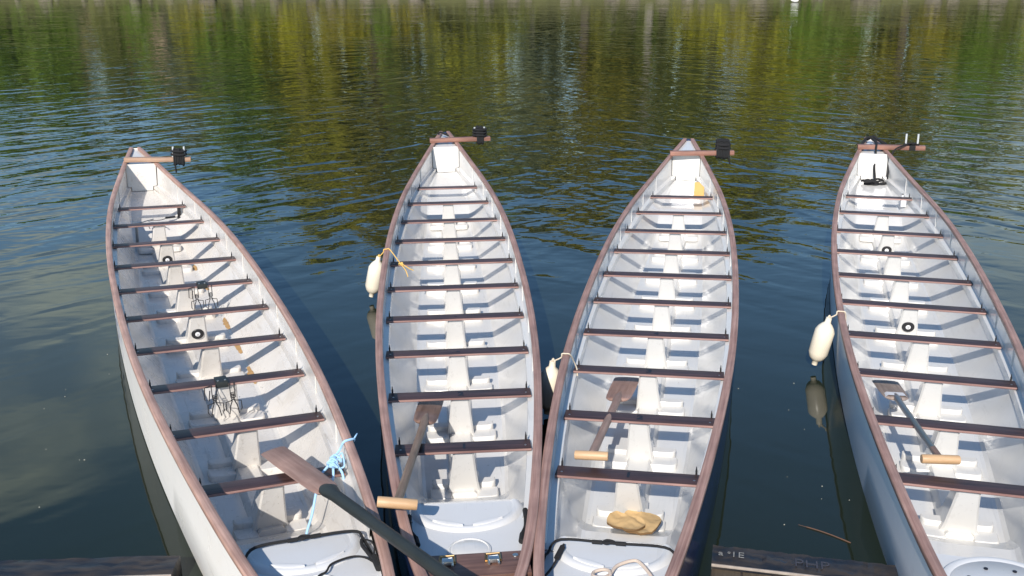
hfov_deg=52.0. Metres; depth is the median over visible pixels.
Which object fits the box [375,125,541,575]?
dragon boat
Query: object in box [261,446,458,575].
steering oar
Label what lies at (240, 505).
dragon boat
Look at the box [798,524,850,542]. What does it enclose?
twig
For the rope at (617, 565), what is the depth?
4.41 m
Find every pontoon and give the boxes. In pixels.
[0,556,181,575]
[711,545,897,575]
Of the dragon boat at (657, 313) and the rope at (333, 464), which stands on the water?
the dragon boat at (657, 313)
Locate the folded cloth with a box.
[607,510,660,534]
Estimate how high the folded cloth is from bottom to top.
0.045 m
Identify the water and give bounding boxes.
[0,0,1023,575]
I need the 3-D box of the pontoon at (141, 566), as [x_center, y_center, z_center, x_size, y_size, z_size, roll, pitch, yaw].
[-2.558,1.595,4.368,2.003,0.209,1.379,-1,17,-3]
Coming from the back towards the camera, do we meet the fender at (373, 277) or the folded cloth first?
the fender at (373, 277)
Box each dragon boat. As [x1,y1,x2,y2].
[106,146,394,575]
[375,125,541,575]
[533,138,738,575]
[830,134,1023,575]
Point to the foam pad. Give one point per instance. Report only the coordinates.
(698, 188)
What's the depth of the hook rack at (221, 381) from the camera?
6.54 m
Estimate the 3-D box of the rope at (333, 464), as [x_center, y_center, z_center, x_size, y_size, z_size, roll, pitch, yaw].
[-0.912,1.046,5.364,0.139,0.475,0.469,5,18,16]
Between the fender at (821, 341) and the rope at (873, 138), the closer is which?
the fender at (821, 341)
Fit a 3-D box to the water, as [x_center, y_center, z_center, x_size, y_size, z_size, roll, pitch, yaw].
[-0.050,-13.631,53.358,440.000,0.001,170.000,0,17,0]
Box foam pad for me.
[694,182,703,195]
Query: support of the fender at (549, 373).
hanging from the dragon boat at (657, 313)
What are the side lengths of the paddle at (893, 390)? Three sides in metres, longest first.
1.595 x 0.194 x 0.049 m
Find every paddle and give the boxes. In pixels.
[377,401,443,509]
[574,377,638,460]
[872,380,960,464]
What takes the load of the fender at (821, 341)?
hanging from the dragon boat at (926, 325)
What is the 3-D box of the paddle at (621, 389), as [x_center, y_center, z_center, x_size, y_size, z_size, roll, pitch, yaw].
[0.587,0.730,6.178,0.172,0.049,1.701,1,9,13]
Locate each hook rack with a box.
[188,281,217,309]
[204,375,242,416]
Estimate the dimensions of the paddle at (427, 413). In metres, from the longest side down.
2.033 x 0.182 x 0.050 m
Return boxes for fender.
[365,248,413,296]
[541,353,577,414]
[809,311,845,365]
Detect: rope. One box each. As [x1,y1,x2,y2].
[305,433,357,533]
[591,559,652,575]
[861,135,911,185]
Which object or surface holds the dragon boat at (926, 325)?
on the water
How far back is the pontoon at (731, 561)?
4.94 m

